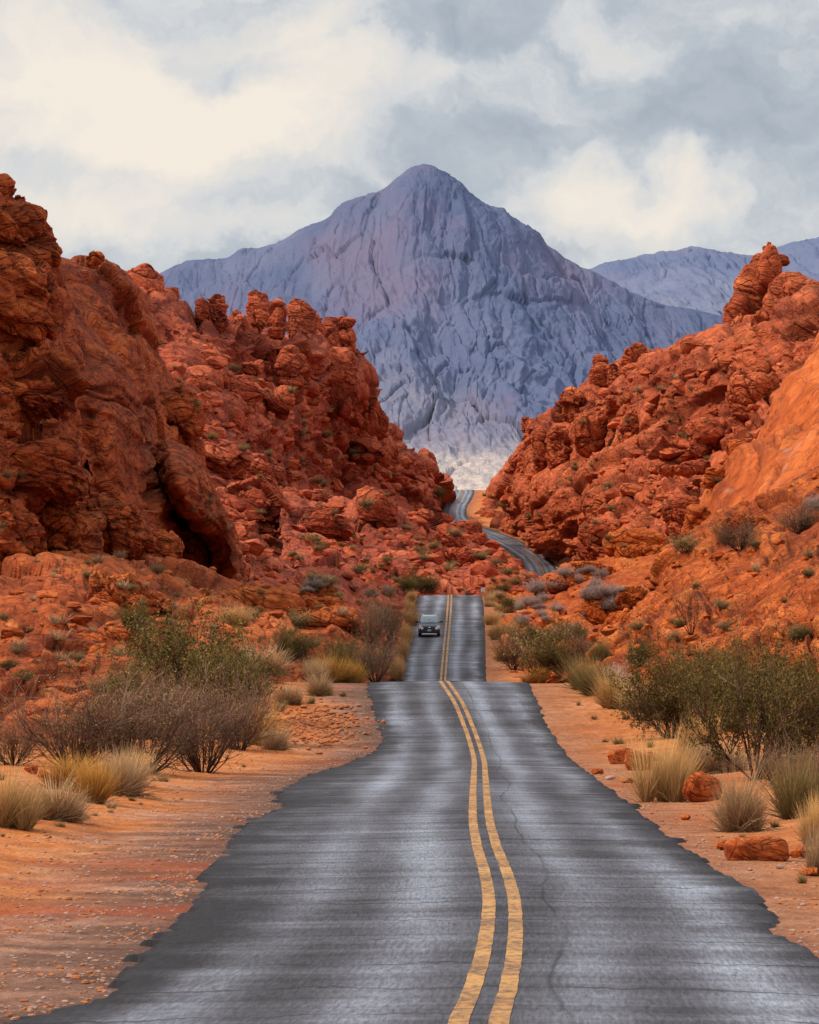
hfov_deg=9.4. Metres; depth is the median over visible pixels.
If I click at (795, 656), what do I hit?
boulder
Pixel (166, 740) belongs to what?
twiggy shrub
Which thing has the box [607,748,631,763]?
boulder
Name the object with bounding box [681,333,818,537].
rock slab
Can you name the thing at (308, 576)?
desert shrub
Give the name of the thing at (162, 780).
grass tuft
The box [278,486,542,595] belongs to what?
hill
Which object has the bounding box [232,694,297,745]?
bunch grass
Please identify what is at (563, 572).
sage shrub
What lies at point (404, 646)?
bunch grass
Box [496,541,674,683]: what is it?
hill
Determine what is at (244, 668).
creosote bush
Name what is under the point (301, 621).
desert shrub
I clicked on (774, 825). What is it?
grass tuft
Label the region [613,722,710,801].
bunch grass
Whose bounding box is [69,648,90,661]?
desert shrub
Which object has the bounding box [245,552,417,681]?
hill
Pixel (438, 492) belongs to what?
creosote bush
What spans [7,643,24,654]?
desert shrub
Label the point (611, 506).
desert shrub
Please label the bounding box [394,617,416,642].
bunch grass
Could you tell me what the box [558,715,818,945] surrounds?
gravel
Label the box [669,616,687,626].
bunch grass
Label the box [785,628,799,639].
desert shrub
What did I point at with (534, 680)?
bunch grass
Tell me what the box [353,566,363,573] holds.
desert shrub
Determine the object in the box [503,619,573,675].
desert shrub
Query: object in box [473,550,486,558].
desert shrub
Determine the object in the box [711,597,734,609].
desert shrub
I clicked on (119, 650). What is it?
grass tuft
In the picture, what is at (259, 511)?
desert shrub
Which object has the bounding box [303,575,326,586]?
sage shrub
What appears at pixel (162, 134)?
sky
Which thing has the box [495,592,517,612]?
creosote bush
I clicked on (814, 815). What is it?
bunch grass
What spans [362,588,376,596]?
sage shrub
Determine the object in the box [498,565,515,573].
grass tuft
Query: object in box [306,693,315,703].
grass tuft
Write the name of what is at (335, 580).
desert shrub
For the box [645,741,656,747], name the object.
grass tuft
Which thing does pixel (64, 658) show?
grass tuft
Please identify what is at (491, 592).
bunch grass
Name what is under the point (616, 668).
sage shrub
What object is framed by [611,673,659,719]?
desert shrub
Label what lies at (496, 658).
bunch grass
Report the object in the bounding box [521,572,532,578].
desert shrub
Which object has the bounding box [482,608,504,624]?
bunch grass
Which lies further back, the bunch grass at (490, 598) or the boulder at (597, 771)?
the bunch grass at (490, 598)
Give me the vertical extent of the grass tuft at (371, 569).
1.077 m
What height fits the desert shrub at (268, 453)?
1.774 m
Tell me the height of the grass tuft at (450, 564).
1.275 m
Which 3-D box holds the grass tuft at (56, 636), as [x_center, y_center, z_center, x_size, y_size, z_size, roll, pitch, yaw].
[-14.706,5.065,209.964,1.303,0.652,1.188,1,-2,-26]
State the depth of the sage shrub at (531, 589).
478.13 m
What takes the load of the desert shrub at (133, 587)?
on the rock terrace
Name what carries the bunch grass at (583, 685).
on the ground at (34, 946)
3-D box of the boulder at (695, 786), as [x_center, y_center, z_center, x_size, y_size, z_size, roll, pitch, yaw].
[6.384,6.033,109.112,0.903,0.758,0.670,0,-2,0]
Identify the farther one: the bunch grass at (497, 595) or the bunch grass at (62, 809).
the bunch grass at (497, 595)
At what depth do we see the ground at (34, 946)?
85.03 m
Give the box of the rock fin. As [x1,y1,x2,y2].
[76,340,181,558]
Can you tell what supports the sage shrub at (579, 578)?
on the hill at (630, 565)
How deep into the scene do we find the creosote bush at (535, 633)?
383.38 m
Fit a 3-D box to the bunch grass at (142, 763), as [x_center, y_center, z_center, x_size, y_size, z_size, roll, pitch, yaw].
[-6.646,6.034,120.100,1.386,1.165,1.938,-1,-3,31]
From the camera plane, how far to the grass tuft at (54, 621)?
213.60 m
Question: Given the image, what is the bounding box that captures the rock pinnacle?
[722,242,818,326]
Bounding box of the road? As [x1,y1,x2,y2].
[3,490,818,1023]
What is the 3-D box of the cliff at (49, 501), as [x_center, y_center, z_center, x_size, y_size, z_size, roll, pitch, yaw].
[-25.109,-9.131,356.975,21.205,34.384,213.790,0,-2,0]
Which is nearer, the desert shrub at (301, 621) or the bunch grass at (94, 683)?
the bunch grass at (94, 683)
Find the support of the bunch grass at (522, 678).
on the ground at (34, 946)
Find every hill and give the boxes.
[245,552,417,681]
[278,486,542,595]
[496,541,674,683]
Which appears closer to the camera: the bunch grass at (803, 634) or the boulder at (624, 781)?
the boulder at (624, 781)
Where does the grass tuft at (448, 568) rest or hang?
on the hill at (378, 524)
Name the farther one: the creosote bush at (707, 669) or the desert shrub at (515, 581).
the desert shrub at (515, 581)
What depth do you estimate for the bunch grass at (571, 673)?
206.94 m
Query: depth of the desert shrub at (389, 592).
441.67 m
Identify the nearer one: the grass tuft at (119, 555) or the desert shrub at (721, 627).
the desert shrub at (721, 627)
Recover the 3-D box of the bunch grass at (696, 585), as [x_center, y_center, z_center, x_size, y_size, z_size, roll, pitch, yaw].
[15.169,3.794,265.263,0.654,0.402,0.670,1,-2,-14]
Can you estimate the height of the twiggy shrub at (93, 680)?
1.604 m
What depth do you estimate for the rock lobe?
352.52 m
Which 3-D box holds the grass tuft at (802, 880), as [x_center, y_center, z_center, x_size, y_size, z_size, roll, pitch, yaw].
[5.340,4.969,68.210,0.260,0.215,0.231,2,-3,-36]
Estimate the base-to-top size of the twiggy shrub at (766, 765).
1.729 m
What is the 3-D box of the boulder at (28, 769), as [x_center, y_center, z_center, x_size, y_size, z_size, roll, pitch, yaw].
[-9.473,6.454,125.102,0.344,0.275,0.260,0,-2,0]
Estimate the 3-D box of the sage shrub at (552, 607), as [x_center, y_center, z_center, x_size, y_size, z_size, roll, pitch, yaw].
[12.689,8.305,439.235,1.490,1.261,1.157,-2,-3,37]
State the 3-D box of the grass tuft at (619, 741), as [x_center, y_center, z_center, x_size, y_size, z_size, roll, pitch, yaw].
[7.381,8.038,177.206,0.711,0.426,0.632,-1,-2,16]
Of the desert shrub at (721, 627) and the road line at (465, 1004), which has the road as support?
the road line at (465, 1004)
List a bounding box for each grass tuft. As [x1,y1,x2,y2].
[9,635,27,647]
[46,626,72,639]
[47,612,72,623]
[53,821,65,826]
[54,650,70,660]
[65,658,82,666]
[83,625,98,632]
[86,555,107,563]
[104,799,117,808]
[110,644,127,655]
[113,578,130,589]
[114,550,128,557]
[148,773,171,781]
[206,430,217,438]
[285,384,298,392]
[299,427,308,434]
[299,533,315,541]
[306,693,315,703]
[330,507,338,513]
[334,605,349,614]
[349,560,369,569]
[356,499,370,505]
[363,497,374,504]
[369,565,375,572]
[443,561,457,567]
[443,563,459,570]
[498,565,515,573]
[532,508,541,516]
[565,463,578,469]
[602,532,612,539]
[610,734,626,744]
[634,384,642,391]
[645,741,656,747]
[652,384,665,389]
[661,630,685,640]
[747,559,762,570]
[769,819,783,827]
[793,871,806,883]
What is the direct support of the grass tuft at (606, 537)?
on the overhanging boulder at (630, 536)
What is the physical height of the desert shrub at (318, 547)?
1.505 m
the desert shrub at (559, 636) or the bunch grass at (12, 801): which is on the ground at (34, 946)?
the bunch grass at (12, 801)
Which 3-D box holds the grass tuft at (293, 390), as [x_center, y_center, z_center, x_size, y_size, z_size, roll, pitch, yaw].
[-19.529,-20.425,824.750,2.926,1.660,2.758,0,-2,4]
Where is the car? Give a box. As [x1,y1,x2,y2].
[416,614,442,636]
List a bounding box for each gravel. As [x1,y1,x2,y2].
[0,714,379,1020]
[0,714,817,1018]
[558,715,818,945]
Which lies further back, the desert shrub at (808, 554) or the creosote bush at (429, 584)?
the creosote bush at (429, 584)
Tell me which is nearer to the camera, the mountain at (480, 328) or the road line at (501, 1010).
the road line at (501, 1010)
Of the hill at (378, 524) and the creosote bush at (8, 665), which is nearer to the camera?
the creosote bush at (8, 665)
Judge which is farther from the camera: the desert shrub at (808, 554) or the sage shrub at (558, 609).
the sage shrub at (558, 609)
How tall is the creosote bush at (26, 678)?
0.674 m
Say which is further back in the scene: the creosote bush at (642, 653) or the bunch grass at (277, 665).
the creosote bush at (642, 653)
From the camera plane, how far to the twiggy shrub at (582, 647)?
350.03 m
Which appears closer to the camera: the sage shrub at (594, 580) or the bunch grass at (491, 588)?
the sage shrub at (594, 580)
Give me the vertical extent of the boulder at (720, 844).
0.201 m
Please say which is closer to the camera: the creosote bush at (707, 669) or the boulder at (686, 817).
the boulder at (686, 817)
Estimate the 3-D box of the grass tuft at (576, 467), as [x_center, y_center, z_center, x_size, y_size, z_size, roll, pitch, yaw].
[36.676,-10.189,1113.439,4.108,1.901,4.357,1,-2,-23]
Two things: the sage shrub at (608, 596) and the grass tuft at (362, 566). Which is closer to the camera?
the sage shrub at (608, 596)
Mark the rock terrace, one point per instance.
(93, 599)
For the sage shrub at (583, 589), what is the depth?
390.72 m
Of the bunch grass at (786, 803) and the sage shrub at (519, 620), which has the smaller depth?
the bunch grass at (786, 803)
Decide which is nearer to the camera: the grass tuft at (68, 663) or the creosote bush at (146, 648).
the creosote bush at (146, 648)
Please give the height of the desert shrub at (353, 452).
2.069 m
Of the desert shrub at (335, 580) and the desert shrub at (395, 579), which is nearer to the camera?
the desert shrub at (335, 580)
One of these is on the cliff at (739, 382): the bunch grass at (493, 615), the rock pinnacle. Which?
the rock pinnacle
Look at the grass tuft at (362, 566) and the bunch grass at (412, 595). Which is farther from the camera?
the grass tuft at (362, 566)
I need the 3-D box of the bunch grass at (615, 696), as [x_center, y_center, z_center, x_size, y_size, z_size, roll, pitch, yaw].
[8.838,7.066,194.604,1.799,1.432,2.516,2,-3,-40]
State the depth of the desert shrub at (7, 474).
272.32 m
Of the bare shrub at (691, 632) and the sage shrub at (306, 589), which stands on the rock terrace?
the sage shrub at (306, 589)
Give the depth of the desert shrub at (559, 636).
376.94 m
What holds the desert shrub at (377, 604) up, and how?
on the hill at (274, 568)
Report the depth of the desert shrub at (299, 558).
577.03 m
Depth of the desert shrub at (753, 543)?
281.25 m
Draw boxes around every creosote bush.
[0,657,25,669]
[7,669,37,683]
[86,572,278,717]
[88,646,209,738]
[104,601,152,629]
[182,621,287,736]
[259,614,321,663]
[310,628,377,681]
[395,574,423,592]
[405,564,444,594]
[433,483,448,499]
[484,581,514,591]
[494,610,582,650]
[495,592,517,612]
[519,629,590,681]
[567,618,595,642]
[601,626,734,739]
[615,628,653,666]
[646,631,782,727]
[655,591,818,779]
[691,631,800,705]
[721,613,818,749]
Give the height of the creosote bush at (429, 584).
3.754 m
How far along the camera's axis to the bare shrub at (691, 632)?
229.97 m
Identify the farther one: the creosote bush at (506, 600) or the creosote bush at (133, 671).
the creosote bush at (506, 600)
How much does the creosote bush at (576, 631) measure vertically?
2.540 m
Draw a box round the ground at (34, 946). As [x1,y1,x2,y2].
[0,490,818,1023]
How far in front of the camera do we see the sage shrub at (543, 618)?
412.16 m
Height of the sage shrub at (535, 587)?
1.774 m
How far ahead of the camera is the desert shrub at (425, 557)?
581.77 m
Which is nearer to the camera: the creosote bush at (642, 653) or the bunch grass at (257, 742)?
the bunch grass at (257, 742)
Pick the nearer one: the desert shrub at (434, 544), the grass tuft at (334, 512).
the grass tuft at (334, 512)
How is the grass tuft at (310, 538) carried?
on the hill at (378, 524)
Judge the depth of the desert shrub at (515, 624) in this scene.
398.99 m
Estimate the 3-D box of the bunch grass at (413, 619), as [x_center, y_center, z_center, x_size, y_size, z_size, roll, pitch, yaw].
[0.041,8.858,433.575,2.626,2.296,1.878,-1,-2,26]
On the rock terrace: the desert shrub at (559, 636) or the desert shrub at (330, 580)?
the desert shrub at (330, 580)
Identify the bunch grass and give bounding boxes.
[0,751,53,829]
[2,762,104,824]
[23,747,102,790]
[57,747,127,804]
[83,675,114,690]
[91,737,170,799]
[108,739,164,784]
[215,600,254,626]
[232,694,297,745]
[240,637,304,678]
[257,722,301,750]
[269,681,307,704]
[299,653,334,682]
[301,664,337,696]
[306,650,358,682]
[339,656,370,682]
[385,649,407,679]
[393,631,413,659]
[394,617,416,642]
[401,596,417,613]
[401,605,420,625]
[405,589,417,603]
[481,589,503,599]
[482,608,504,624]
[482,617,513,639]
[484,593,497,602]
[485,582,498,592]
[489,602,514,612]
[491,646,529,660]
[493,590,506,598]
[517,671,532,682]
[523,665,551,683]
[551,647,602,689]
[558,650,622,695]
[580,661,632,708]
[583,632,612,661]
[609,678,644,710]
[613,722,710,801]
[662,728,762,773]
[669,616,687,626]
[669,699,726,760]
[690,581,700,586]
[700,746,780,832]
[751,739,818,818]
[788,787,818,845]
[794,622,813,637]
[797,820,818,875]
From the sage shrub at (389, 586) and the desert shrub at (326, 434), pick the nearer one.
the sage shrub at (389, 586)
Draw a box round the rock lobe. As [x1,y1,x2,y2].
[151,439,247,583]
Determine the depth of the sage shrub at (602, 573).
475.07 m
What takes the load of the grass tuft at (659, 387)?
on the cliff at (739, 382)
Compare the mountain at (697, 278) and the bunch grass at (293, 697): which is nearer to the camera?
the bunch grass at (293, 697)
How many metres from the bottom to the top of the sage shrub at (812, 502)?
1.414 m
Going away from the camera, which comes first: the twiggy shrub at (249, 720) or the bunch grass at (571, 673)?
the twiggy shrub at (249, 720)
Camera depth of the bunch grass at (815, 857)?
71.52 m
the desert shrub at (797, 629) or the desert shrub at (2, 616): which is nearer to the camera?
the desert shrub at (797, 629)
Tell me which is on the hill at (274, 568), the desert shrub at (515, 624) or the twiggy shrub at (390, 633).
the twiggy shrub at (390, 633)
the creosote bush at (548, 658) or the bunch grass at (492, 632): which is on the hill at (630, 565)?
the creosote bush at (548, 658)
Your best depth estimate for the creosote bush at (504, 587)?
548.56 m
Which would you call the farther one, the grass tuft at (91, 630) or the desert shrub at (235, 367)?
the desert shrub at (235, 367)
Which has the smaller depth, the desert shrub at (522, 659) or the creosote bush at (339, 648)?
the creosote bush at (339, 648)
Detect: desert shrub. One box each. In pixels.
[0,611,11,620]
[1,469,13,477]
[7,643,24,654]
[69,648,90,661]
[81,568,91,577]
[124,581,140,590]
[146,562,165,573]
[227,362,239,370]
[236,443,251,451]
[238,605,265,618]
[254,507,266,513]
[263,450,272,458]
[274,699,289,711]
[285,606,315,628]
[295,554,305,560]
[305,570,323,580]
[310,636,325,647]
[311,475,326,484]
[311,543,326,551]
[313,534,323,541]
[319,428,333,436]
[320,575,340,584]
[321,479,332,486]
[321,576,337,584]
[337,690,348,696]
[348,448,358,455]
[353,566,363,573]
[364,596,411,626]
[379,587,400,596]
[380,554,393,561]
[391,575,402,581]
[411,546,427,552]
[416,552,430,559]
[427,539,440,550]
[446,527,465,535]
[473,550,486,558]
[491,555,504,563]
[494,501,505,507]
[497,617,539,645]
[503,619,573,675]
[507,576,525,585]
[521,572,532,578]
[540,620,589,643]
[602,481,614,487]
[604,503,616,510]
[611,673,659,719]
[627,621,639,630]
[632,618,645,629]
[665,529,700,554]
[667,630,680,638]
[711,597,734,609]
[714,618,735,630]
[745,537,763,546]
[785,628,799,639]
[790,622,808,636]
[799,547,818,557]
[802,566,818,576]
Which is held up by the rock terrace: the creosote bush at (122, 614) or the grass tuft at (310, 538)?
the creosote bush at (122, 614)
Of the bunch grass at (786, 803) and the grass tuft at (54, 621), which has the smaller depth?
the bunch grass at (786, 803)
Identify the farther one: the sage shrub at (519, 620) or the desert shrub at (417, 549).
the desert shrub at (417, 549)
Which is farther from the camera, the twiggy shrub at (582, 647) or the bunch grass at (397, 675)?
the bunch grass at (397, 675)
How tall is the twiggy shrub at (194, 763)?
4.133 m
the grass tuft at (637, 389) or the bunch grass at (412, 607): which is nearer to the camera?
the bunch grass at (412, 607)
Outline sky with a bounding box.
[0,0,818,272]
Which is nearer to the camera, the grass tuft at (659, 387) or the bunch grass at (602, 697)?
the bunch grass at (602, 697)
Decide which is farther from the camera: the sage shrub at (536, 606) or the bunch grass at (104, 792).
the sage shrub at (536, 606)
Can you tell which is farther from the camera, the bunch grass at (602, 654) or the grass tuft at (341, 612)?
the grass tuft at (341, 612)
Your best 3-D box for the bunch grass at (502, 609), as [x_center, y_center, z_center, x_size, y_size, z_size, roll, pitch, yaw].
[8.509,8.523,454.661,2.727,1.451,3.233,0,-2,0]
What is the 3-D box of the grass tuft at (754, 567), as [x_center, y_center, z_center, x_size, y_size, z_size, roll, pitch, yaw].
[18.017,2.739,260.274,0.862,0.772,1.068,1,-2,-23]
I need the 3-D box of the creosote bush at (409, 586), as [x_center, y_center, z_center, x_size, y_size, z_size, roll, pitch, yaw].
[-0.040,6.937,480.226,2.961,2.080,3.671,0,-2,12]
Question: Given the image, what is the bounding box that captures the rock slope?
[585,466,818,720]
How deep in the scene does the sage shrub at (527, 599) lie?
459.47 m
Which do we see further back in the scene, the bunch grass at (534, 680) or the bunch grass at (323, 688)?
the bunch grass at (534, 680)
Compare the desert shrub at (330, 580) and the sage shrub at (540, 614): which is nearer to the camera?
the desert shrub at (330, 580)
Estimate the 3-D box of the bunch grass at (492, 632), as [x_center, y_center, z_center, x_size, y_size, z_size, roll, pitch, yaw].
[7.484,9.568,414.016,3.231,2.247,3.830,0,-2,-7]
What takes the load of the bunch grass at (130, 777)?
on the ground at (34, 946)
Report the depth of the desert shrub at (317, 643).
240.63 m
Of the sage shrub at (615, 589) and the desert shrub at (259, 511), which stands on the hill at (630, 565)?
the sage shrub at (615, 589)
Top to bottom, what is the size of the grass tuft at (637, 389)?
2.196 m
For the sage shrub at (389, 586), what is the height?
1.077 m
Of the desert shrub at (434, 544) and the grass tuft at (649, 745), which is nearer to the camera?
the grass tuft at (649, 745)
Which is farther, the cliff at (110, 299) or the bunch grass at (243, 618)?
the cliff at (110, 299)
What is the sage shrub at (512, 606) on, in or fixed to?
on the hill at (630, 565)
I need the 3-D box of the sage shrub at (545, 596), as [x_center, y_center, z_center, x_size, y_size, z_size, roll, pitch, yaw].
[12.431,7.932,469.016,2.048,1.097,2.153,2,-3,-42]
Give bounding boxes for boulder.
[24,764,37,773]
[591,768,603,773]
[602,528,669,556]
[604,775,615,779]
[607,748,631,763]
[621,778,634,782]
[624,750,653,769]
[680,814,690,819]
[681,771,721,801]
[715,840,725,849]
[724,836,789,861]
[776,863,785,868]
[781,650,818,681]
[790,844,809,857]
[799,867,818,875]
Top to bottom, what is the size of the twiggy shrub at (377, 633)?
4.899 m
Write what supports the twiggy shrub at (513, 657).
on the ground at (34, 946)
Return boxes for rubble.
[270,697,385,753]
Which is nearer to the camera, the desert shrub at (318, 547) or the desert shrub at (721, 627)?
the desert shrub at (721, 627)
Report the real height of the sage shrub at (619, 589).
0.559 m
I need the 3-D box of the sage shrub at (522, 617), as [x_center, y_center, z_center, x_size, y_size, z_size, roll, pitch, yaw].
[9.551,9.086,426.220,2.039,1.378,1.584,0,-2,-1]
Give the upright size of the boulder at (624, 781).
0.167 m
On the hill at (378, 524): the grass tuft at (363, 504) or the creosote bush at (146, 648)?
the grass tuft at (363, 504)
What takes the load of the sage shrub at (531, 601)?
on the hill at (630, 565)
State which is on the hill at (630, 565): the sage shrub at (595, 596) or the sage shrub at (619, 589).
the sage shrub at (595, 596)
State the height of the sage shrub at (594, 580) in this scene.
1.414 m
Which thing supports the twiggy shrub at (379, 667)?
on the ground at (34, 946)
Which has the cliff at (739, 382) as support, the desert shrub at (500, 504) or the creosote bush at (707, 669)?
the desert shrub at (500, 504)
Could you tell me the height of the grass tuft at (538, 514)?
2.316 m
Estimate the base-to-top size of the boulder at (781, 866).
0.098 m
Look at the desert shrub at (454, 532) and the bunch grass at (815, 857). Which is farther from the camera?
the desert shrub at (454, 532)
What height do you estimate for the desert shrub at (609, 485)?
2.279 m
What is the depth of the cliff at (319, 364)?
859.07 m
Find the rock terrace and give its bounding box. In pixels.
[0,549,386,744]
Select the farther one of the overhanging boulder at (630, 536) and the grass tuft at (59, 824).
the overhanging boulder at (630, 536)
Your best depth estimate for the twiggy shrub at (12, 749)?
135.60 m
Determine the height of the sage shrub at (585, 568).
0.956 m
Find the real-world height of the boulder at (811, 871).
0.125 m
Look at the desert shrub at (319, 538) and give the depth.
604.90 m
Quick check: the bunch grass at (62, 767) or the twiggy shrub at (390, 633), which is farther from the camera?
the twiggy shrub at (390, 633)
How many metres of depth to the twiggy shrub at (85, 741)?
134.56 m
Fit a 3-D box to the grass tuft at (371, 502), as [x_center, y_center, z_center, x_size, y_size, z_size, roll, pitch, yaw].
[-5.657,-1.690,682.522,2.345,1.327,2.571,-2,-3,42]
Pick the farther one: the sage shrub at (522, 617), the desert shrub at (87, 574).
the sage shrub at (522, 617)
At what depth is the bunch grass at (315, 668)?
218.40 m
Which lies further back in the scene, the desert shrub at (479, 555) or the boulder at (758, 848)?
the desert shrub at (479, 555)
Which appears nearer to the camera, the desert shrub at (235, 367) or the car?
the car
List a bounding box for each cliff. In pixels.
[0,173,207,566]
[60,250,211,480]
[125,263,455,581]
[474,285,818,562]
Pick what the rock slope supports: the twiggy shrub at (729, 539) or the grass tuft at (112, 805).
the twiggy shrub at (729, 539)
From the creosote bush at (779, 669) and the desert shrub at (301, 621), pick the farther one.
the desert shrub at (301, 621)
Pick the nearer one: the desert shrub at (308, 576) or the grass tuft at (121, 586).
the grass tuft at (121, 586)
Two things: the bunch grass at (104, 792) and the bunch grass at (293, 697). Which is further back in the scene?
the bunch grass at (293, 697)
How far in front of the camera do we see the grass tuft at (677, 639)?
240.96 m
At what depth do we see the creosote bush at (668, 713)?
179.40 m
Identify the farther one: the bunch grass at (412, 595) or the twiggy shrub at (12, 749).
the bunch grass at (412, 595)
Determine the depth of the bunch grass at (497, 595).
469.84 m
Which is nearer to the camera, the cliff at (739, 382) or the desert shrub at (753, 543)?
the desert shrub at (753, 543)
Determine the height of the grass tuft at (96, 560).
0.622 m
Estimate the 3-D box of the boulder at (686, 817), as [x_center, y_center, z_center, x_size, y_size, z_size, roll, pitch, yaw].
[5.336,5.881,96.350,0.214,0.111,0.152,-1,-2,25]
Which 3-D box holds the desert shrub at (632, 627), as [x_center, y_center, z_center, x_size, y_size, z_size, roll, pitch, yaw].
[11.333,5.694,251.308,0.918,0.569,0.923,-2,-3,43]
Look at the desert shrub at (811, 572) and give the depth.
242.05 m
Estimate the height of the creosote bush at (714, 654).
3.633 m
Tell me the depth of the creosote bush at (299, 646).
219.41 m
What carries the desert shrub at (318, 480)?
on the cliff at (319, 364)
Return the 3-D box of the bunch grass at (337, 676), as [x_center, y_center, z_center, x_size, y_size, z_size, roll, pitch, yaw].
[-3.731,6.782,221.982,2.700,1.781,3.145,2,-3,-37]
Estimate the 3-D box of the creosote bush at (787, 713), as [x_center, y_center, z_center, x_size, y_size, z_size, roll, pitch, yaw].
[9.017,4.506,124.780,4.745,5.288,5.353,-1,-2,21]
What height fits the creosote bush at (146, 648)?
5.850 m
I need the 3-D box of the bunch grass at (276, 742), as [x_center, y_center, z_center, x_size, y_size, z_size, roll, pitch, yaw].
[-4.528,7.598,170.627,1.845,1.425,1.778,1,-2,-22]
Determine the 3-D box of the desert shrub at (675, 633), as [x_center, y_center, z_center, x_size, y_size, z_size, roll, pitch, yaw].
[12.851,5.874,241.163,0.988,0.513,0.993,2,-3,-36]
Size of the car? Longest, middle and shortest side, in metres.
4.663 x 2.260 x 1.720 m
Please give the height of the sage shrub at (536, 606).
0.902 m
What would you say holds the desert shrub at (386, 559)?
on the hill at (378, 524)
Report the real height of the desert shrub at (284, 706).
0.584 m
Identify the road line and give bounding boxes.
[439,493,543,1023]
[444,493,544,1023]
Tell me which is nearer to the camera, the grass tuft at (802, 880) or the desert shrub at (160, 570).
the grass tuft at (802, 880)
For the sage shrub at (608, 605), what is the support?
on the hill at (630, 565)
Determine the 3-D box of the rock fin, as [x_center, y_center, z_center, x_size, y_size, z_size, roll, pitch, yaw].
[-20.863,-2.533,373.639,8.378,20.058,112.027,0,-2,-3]
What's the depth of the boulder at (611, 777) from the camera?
133.63 m
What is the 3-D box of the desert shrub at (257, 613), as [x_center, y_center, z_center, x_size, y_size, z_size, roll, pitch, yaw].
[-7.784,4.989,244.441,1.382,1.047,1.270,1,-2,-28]
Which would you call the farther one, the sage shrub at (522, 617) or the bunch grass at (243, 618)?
the sage shrub at (522, 617)
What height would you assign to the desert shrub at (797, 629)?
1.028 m
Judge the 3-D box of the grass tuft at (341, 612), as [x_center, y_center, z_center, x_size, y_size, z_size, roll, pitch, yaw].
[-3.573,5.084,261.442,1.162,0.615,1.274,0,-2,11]
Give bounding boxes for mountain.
[159,164,722,489]
[590,237,818,315]
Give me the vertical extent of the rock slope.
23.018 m
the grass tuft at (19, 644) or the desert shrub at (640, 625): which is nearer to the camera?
the grass tuft at (19, 644)
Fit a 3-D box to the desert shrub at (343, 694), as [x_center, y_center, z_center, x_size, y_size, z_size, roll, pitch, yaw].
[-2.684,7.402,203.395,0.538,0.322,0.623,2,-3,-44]
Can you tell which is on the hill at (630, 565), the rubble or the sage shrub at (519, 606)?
the sage shrub at (519, 606)
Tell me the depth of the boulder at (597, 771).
141.97 m
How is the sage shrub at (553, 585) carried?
on the hill at (630, 565)
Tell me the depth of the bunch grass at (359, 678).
222.02 m
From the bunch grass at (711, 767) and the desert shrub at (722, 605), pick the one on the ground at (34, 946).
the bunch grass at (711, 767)
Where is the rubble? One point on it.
(321, 716)
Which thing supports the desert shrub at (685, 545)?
on the rock slope
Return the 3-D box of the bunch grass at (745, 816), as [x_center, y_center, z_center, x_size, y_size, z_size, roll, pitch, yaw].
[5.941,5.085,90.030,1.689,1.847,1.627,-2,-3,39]
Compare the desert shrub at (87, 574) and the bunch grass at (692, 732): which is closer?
the bunch grass at (692, 732)
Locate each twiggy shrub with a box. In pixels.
[0,659,192,767]
[0,697,58,765]
[56,650,258,777]
[74,667,161,694]
[91,645,279,772]
[180,650,287,752]
[342,621,404,681]
[351,575,390,651]
[363,578,407,659]
[488,621,532,670]
[560,623,594,661]
[704,512,770,550]
[729,726,818,789]
[768,495,818,533]
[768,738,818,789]
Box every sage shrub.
[300,586,313,591]
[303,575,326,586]
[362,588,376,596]
[380,584,396,591]
[492,598,520,611]
[511,610,531,622]
[513,614,529,625]
[515,600,526,609]
[520,594,532,604]
[522,579,546,594]
[524,593,546,604]
[526,574,543,590]
[531,601,545,609]
[533,592,551,601]
[534,609,547,616]
[540,614,551,621]
[544,577,565,592]
[547,601,560,610]
[554,565,576,577]
[554,604,567,611]
[573,572,584,582]
[577,563,590,571]
[577,583,597,597]
[579,585,603,600]
[587,580,613,592]
[589,564,614,578]
[589,573,604,586]
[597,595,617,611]
[599,600,613,610]
[601,588,613,596]
[601,658,632,686]
[604,578,619,595]
[605,591,618,598]
[616,585,624,591]
[798,493,818,509]
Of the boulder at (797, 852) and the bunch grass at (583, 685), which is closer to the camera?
the boulder at (797, 852)
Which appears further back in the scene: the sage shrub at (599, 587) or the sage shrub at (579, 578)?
the sage shrub at (579, 578)
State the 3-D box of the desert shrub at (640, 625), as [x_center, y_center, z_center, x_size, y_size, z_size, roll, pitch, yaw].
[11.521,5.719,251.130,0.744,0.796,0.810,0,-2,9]
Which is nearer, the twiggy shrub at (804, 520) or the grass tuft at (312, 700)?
the grass tuft at (312, 700)
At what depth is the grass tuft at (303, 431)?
872.00 m
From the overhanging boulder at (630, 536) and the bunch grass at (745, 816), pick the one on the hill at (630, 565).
the overhanging boulder at (630, 536)
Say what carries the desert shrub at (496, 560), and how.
on the hill at (378, 524)
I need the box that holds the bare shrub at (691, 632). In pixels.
[656,563,710,635]
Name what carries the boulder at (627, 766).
on the ground at (34, 946)
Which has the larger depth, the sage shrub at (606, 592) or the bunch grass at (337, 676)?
the sage shrub at (606, 592)
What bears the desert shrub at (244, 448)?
on the cliff at (319, 364)
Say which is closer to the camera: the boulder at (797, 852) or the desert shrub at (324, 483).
the boulder at (797, 852)

